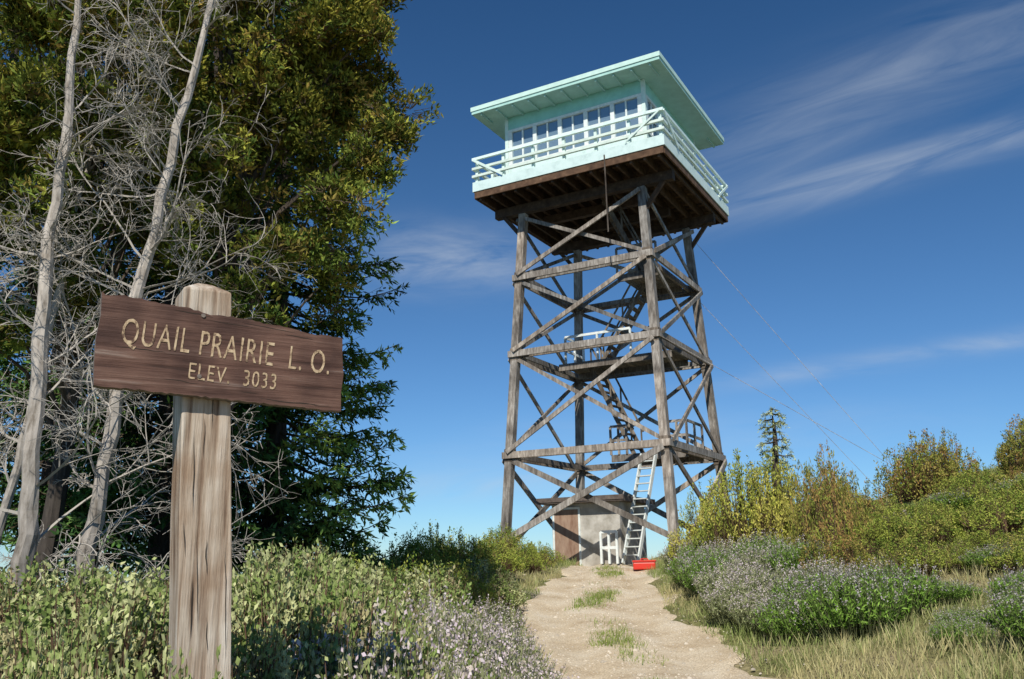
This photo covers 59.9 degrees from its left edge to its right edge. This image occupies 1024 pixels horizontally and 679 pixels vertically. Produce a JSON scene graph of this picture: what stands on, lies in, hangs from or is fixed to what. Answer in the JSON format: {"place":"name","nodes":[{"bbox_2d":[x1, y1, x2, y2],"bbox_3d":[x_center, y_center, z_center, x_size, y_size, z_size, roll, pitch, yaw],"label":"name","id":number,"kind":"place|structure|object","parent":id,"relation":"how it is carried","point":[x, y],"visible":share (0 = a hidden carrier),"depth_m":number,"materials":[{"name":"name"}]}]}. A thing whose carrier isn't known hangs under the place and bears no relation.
{"place":"outdoors","nodes":[
{"label":"outdoors","id":0,"kind":"place"},
{"bbox_2d":[0,0,1023,586],"label":"sky","id":1,"kind":"structure","parent":0,"point":[870,159],"materials":[{"name":"blue"}]},
{"bbox_2d":[517,564,877,678],"bbox_3d":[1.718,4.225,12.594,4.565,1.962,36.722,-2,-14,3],"label":"dirt path","id":2,"kind":"structure","parent":0,"point":[645,607],"depth_m":15.61,"materials":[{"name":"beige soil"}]},
{"bbox_2d":[564,563,668,678],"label":"path grass","id":3,"kind":"structure","parent":2,"relation":"on","point":[616,639],"depth_m":16.01,"materials":[{"name":"green plant"}]},
{"bbox_2d":[632,558,655,569],"bbox_3d":[3.841,6.503,25.776,0.680,0.312,0.400,-4,-14,11],"label":"red storage box","id":4,"kind":"object","parent":2,"relation":"on","point":[640,564],"visible":0.86,"depth_m":25.61,"materials":[{"name":"red plastic"}]},
{"bbox_2d":[490,463,1023,678],"bbox_3d":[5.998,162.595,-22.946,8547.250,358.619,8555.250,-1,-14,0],"label":"ground","id":5,"kind":"structure","parent":0,"point":[746,667],"depth_m":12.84,"materials":[{"name":"green plant"}]},
{"bbox_2d":[0,3,133,556],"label":"fir tree","id":6,"kind":"object","parent":5,"relation":"on","point":[14,259],"visible":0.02,"depth_m":17.55,"materials":[{"name":"green plant"}]},
{"bbox_2d":[0,39,163,564],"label":"fir tree","id":7,"kind":"object","parent":5,"relation":"on","point":[45,473],"visible":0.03,"depth_m":15.19,"materials":[{"name":"green plant"}]},
{"bbox_2d":[33,446,150,587],"bbox_3d":[-5.796,3.054,12.423,1.597,3.130,1.616,-6,-15,19],"label":"fir sapling","id":8,"kind":"object","parent":5,"relation":"on","point":[81,514],"visible":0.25,"depth_m":12.42,"materials":[{"name":"green plant"}]},
{"bbox_2d":[0,46,206,583],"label":"dead tree","id":9,"kind":"object","parent":5,"relation":"on","point":[12,481],"visible":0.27,"depth_m":10.32,"materials":[{"name":"grey wood"}]},
{"bbox_2d":[0,0,250,583],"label":"chinquapin tree","id":10,"kind":"object","parent":5,"relation":"on","point":[28,23],"visible":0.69,"depth_m":10.48,"materials":[{"name":"green plant"}]},
{"bbox_2d":[0,0,284,599],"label":"dead tree","id":11,"kind":"object","parent":5,"relation":"on","point":[29,537],"visible":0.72,"depth_m":8.31,"materials":[{"name":"grey wood"}]},
{"bbox_2d":[0,0,316,598],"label":"dead tree","id":12,"kind":"object","parent":5,"relation":"on","point":[91,533],"visible":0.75,"depth_m":8.82,"materials":[{"name":"grey wood"}]},
{"bbox_2d":[0,5,328,583],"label":"fir tree","id":13,"kind":"object","parent":5,"relation":"on","point":[158,543],"visible":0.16,"depth_m":13.48,"materials":[{"name":"green plant"}]},
{"bbox_2d":[45,1,313,552],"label":"fir tree","id":14,"kind":"object","parent":5,"relation":"on","point":[140,539],"depth_m":17.89,"materials":[{"name":"green plant"}]},
{"bbox_2d":[92,283,342,678],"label":"wooden sign","id":15,"kind":"object","parent":5,"relation":"on","point":[201,355],"visible":1,"depth_m":3.64,"materials":[{"name":"brown wood"}]},
{"bbox_2d":[235,565,242,580],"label":"manzanita shrub","id":16,"kind":"object","parent":5,"relation":"on","point":[237,571],"depth_m":11.58,"materials":[{"name":"green plant"}]},
{"bbox_2d":[0,533,498,678],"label":"manzanita thicket","id":17,"kind":"object","parent":5,"relation":"on","point":[107,626],"visible":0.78,"depth_m":4.99,"materials":[{"name":"green plant"}]},
{"bbox_2d":[119,0,419,580],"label":"fir tree","id":18,"kind":"object","parent":5,"relation":"on","point":[330,529],"visible":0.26,"depth_m":15.07,"materials":[{"name":"green plant"}]},
{"bbox_2d":[113,0,443,411],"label":"chinquapin tree","id":19,"kind":"object","parent":5,"relation":"on","point":[317,94],"visible":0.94,"depth_m":11.80,"materials":[{"name":"green plant"}]},
{"bbox_2d":[300,543,361,575],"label":"green shrub","id":20,"kind":"object","parent":5,"relation":"on","point":[353,559],"visible":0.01,"depth_m":12.77,"materials":[{"name":"green plant"}]},
{"bbox_2d":[326,533,388,563],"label":"green shrub","id":21,"kind":"object","parent":5,"relation":"on","point":[375,549],"visible":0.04,"depth_m":19.57,"materials":[{"name":"green plant"}]},
{"bbox_2d":[356,558,442,609],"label":"manzanita shrub","id":22,"kind":"object","parent":5,"relation":"on","point":[396,575],"visible":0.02,"depth_m":9.10,"materials":[{"name":"green plant"}]},
{"bbox_2d":[375,529,448,574],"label":"green shrub","id":23,"kind":"object","parent":5,"relation":"on","point":[426,554],"visible":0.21,"depth_m":18.36,"materials":[{"name":"green plant"}]},
{"bbox_2d":[378,552,458,605],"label":"green shrub","id":24,"kind":"object","parent":5,"relation":"on","point":[405,564],"visible":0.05,"depth_m":13.60,"materials":[{"name":"green plant"}]},
{"bbox_2d":[386,564,450,598],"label":"manzanita shrub","id":25,"kind":"object","parent":5,"relation":"on","point":[421,580],"depth_m":10.59,"materials":[{"name":"green plant"}]},
{"bbox_2d":[388,519,462,564],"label":"green shrub","id":26,"kind":"object","parent":5,"relation":"on","point":[431,538],"visible":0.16,"depth_m":21.39,"materials":[{"name":"green plant"}]},
{"bbox_2d":[274,579,579,678],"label":"purple flower bed","id":27,"kind":"object","parent":5,"relation":"on","point":[502,643],"visible":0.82,"depth_m":7.31,"materials":[{"name":"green plant"}]},
{"bbox_2d":[399,560,468,607],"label":"manzanita shrub","id":28,"kind":"object","parent":5,"relation":"on","point":[457,578],"visible":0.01,"depth_m":15.40,"materials":[{"name":"green plant"}]},
{"bbox_2d":[428,553,503,610],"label":"green shrub","id":29,"kind":"object","parent":5,"relation":"on","point":[464,579],"visible":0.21,"depth_m":16.30,"materials":[{"name":"green plant"}]},
{"bbox_2d":[431,526,510,578],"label":"green shrub","id":30,"kind":"object","parent":5,"relation":"on","point":[472,552],"visible":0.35,"depth_m":20.25,"materials":[{"name":"green plant"}]},
{"bbox_2d":[452,555,521,591],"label":"manzanita shrub","id":31,"kind":"object","parent":5,"relation":"on","point":[485,568],"visible":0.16,"depth_m":19.29,"materials":[{"name":"green plant"}]},
{"bbox_2d":[463,566,527,613],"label":"manzanita shrub","id":32,"kind":"object","parent":5,"relation":"on","point":[512,594],"visible":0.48,"depth_m":17.68,"materials":[{"name":"green plant"}]},
{"bbox_2d":[469,532,526,575],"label":"green shrub","id":33,"kind":"object","parent":5,"relation":"on","point":[505,556],"visible":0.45,"depth_m":22.61,"materials":[{"name":"green plant"}]},
{"bbox_2d":[472,522,536,554],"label":"green shrub","id":34,"kind":"object","parent":5,"relation":"on","point":[510,540],"visible":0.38,"depth_m":26.68,"materials":[{"name":"green plant"}]},
{"bbox_2d":[508,543,555,572],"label":"green shrub","id":35,"kind":"object","parent":5,"relation":"on","point":[529,559],"visible":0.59,"depth_m":24.55,"materials":[{"name":"green plant"}]},
{"bbox_2d":[522,541,565,564],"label":"green shrub","id":36,"kind":"object","parent":5,"relation":"on","point":[552,553],"visible":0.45,"depth_m":26.64,"materials":[{"name":"green plant"}]},
{"bbox_2d":[536,494,654,566],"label":"utility shed","id":37,"kind":"structure","parent":5,"relation":"on","point":[578,526],"depth_m":29.88,"materials":[{"name":"paint"}]},
{"bbox_2d":[554,509,579,564],"bbox_3d":[1.864,6.813,30.113,0.900,2.050,0.026,-9,-16,28],"label":"door","id":38,"kind":"structure","parent":37,"relation":"in","point":[565,521],"depth_m":30.14,"materials":[{"name":"brown wood"}]},
{"bbox_2d":[470,51,892,563],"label":"fire lookout tower","id":39,"kind":"structure","parent":5,"relation":"on","point":[601,158],"depth_m":31.57,"materials":[{"name":"green paint"}]},
{"bbox_2d":[667,481,736,567],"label":"yellow green shrub","id":40,"kind":"object","parent":5,"relation":"on","point":[690,532],"visible":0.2,"depth_m":23.48,"materials":[{"name":"green plant"}]},
{"bbox_2d":[691,448,793,552],"bbox_3d":[5.647,4.227,22.097,2.466,3.083,2.927,-4,-14,6],"label":"yellow green shrub","id":41,"kind":"object","parent":5,"relation":"on","point":[733,530],"visible":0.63,"depth_m":21.68,"materials":[{"name":"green plant"}]},
{"bbox_2d":[733,446,805,540],"bbox_3d":[6.584,4.137,22.647,2.114,2.863,2.508,-6,-11,20],"label":"yellow green shrub","id":42,"kind":"object","parent":5,"relation":"on","point":[786,486],"visible":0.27,"depth_m":22.41,"materials":[{"name":"green plant"}]},
{"bbox_2d":[755,407,803,510],"bbox_3d":[7.062,3.746,23.649,1.384,3.950,1.248,-6,-15,17],"label":"fir sapling","id":43,"kind":"object","parent":5,"relation":"on","point":[775,447],"visible":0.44,"depth_m":23.86,"materials":[{"name":"green plant"}]},
{"bbox_2d":[747,586,844,642],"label":"lavender shrub","id":44,"kind":"object","parent":5,"relation":"on","point":[774,620],"visible":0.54,"depth_m":13.49,"materials":[{"name":"green plant"}]},
{"bbox_2d":[783,449,866,558],"bbox_3d":[6.615,3.662,19.031,1.644,2.678,1.827,-7,-20,15],"label":"olive shrub","id":45,"kind":"object","parent":5,"relation":"on","point":[802,530],"visible":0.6,"depth_m":18.72,"materials":[{"name":"green plant"}]},
{"bbox_2d":[783,461,872,540],"bbox_3d":[7.655,3.956,21.072,2.193,2.200,1.972,3,-11,-34],"label":"olive shrub","id":46,"kind":"object","parent":5,"relation":"on","point":[815,478],"visible":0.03,"depth_m":21.00,"materials":[{"name":"green plant"}]},
{"bbox_2d":[790,440,872,540],"bbox_3d":[7.038,3.587,19.759,1.720,2.694,1.875,-10,-17,21],"label":"olive shrub","id":47,"kind":"object","parent":5,"relation":"on","point":[845,492],"visible":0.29,"depth_m":19.48,"materials":[{"name":"green plant"}]},
{"bbox_2d":[795,520,876,572],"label":"olive shrub","id":48,"kind":"object","parent":5,"relation":"on","point":[841,553],"visible":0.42,"depth_m":16.66,"materials":[{"name":"green plant"}]},
{"bbox_2d":[657,471,1023,632],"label":"lavender bed","id":49,"kind":"object","parent":5,"relation":"on","point":[732,583],"visible":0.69,"depth_m":16.40,"materials":[{"name":"green plant"}]},
{"bbox_2d":[781,562,919,638],"bbox_3d":[5.044,3.863,13.320,1.959,1.072,1.985,-15,-19,32],"label":"lavender shrub","id":50,"kind":"object","parent":5,"relation":"on","point":[850,599],"visible":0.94,"depth_m":12.88,"materials":[{"name":"green plant"}]},
{"bbox_2d":[835,477,901,517],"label":"olive shrub","id":51,"kind":"object","parent":5,"relation":"on","point":[869,500],"visible":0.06,"depth_m":22.00,"materials":[{"name":"green plant"}]},
{"bbox_2d":[844,507,929,559],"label":"hillside shrub","id":52,"kind":"object","parent":5,"relation":"on","point":[876,536],"visible":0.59,"depth_m":17.96,"materials":[{"name":"green plant"}]},
{"bbox_2d":[829,553,945,618],"bbox_3d":[5.712,3.791,13.683,1.704,0.930,1.721,1,-17,-17],"label":"lavender shrub","id":53,"kind":"object","parent":5,"relation":"on","point":[916,582],"visible":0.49,"depth_m":13.28,"materials":[{"name":"green plant"}]},
{"bbox_2d":[865,493,921,535],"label":"hillside shrub","id":54,"kind":"object","parent":5,"relation":"on","point":[892,514],"visible":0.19,"depth_m":20.34,"materials":[{"name":"green plant"}]},
{"bbox_2d":[864,533,957,576],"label":"hillside shrub","id":55,"kind":"object","parent":5,"relation":"on","point":[912,555],"visible":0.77,"depth_m":15.80,"materials":[{"name":"green plant"}]},
{"bbox_2d":[873,428,969,502],"bbox_3d":[11.966,3.682,25.764,2.752,2.230,2.999,0,-13,11],"label":"olive shrub","id":56,"kind":"object","parent":5,"relation":"on","point":[905,487],"visible":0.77,"depth_m":25.31,"materials":[{"name":"green plant"}]},
{"bbox_2d":[893,497,963,529],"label":"hillside shrub","id":57,"kind":"object","parent":5,"relation":"on","point":[936,507],"visible":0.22,"depth_m":19.49,"materials":[{"name":"green plant"}]},
{"bbox_2d":[881,501,977,550],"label":"hillside shrub","id":58,"kind":"object","parent":5,"relation":"on","point":[937,524],"visible":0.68,"depth_m":17.46,"materials":[{"name":"green plant"}]},
{"bbox_2d":[906,499,961,514],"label":"hillside shrub","id":59,"kind":"object","parent":5,"relation":"on","point":[928,504],"visible":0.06,"depth_m":20.70,"materials":[{"name":"green plant"}]},
{"bbox_2d":[905,427,985,493],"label":"olive shrub","id":60,"kind":"object","parent":5,"relation":"on","point":[969,458],"visible":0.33,"depth_m":25.96,"materials":[{"name":"green plant"}]},
{"bbox_2d":[927,542,990,570],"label":"hillside shrub","id":61,"kind":"object","parent":5,"relation":"on","point":[960,563],"visible":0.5,"depth_m":15.15,"materials":[{"name":"green plant"}]},
{"bbox_2d":[924,613,998,647],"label":"lavender shrub","id":62,"kind":"object","parent":5,"relation":"on","point":[965,626],"visible":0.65,"depth_m":10.89,"materials":[{"name":"green plant"}]},
{"bbox_2d":[924,471,1002,510],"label":"hillside shrub","id":63,"kind":"object","parent":5,"relation":"on","point":[977,487],"visible":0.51,"depth_m":20.86,"materials":[{"name":"green plant"}]},
{"bbox_2d":[930,460,1011,496],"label":"hillside shrub","id":64,"kind":"object","parent":5,"relation":"on","point":[993,479],"visible":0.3,"depth_m":22.68,"materials":[{"name":"green plant"}]},
{"bbox_2d":[942,522,1023,554],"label":"hillside shrub","id":65,"kind":"object","parent":5,"relation":"on","point":[983,542],"visible":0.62,"depth_m":15.65,"materials":[{"name":"green plant"}]},
{"bbox_2d":[951,484,1023,539],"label":"hillside shrub","id":66,"kind":"object","parent":5,"relation":"on","point":[1014,519],"visible":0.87,"depth_m":16.85,"materials":[{"name":"green plant"}]},
{"bbox_2d":[964,488,1023,520],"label":"hillside shrub","id":67,"kind":"object","parent":5,"relation":"on","point":[999,501],"visible":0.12,"depth_m":18.33,"materials":[{"name":"green plant"}]},
{"bbox_2d":[980,581,1023,645],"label":"lavender shrub","id":68,"kind":"object","parent":5,"relation":"on","point":[1012,613],"visible":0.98,"depth_m":9.90,"materials":[{"name":"green plant"}]},
{"bbox_2d":[980,474,1023,512],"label":"hillside shrub","id":69,"kind":"object","parent":5,"relation":"on","point":[1020,483],"visible":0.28,"depth_m":19.05,"materials":[{"name":"green plant"}]},
{"bbox_2d":[982,533,1023,572],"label":"hillside shrub","id":70,"kind":"object","parent":5,"relation":"on","point":[1019,555],"visible":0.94,"depth_m":14.13,"materials":[{"name":"green plant"}]},
{"bbox_2d":[983,560,1023,610],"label":"lavender shrub","id":71,"kind":"object","parent":5,"relation":"on","point":[996,586],"visible":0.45,"depth_m":11.21,"materials":[{"name":"green plant"}]},
{"bbox_2d":[992,414,1023,474],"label":"olive shrub","id":72,"kind":"object","parent":5,"relation":"on","point":[1010,457],"visible":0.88,"depth_m":24.48,"materials":[{"name":"green plant"}]},
{"bbox_2d":[992,466,1023,481],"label":"hillside shrub","id":73,"kind":"object","parent":5,"relation":"on","point":[1012,476],"visible":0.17,"depth_m":23.38,"materials":[{"name":"green plant"}]},
{"bbox_2d":[995,418,1023,468],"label":"olive shrub","id":74,"kind":"object","parent":5,"relation":"on","point":[1019,433],"visible":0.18,"depth_m":26.00,"materials":[{"name":"green plant"}]},
{"bbox_2d":[1008,477,1023,493],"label":"hillside shrub","id":75,"kind":"object","parent":5,"relation":"on","point":[1016,486],"visible":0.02,"depth_m":19.26,"materials":[{"name":"green plant"}]},
{"bbox_2d":[1017,525,1023,536],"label":"hillside shrub","id":76,"kind":"object","parent":5,"relation":"on","point":[1022,529],"visible":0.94,"depth_m":15.66,"materials":[{"name":"green plant"}]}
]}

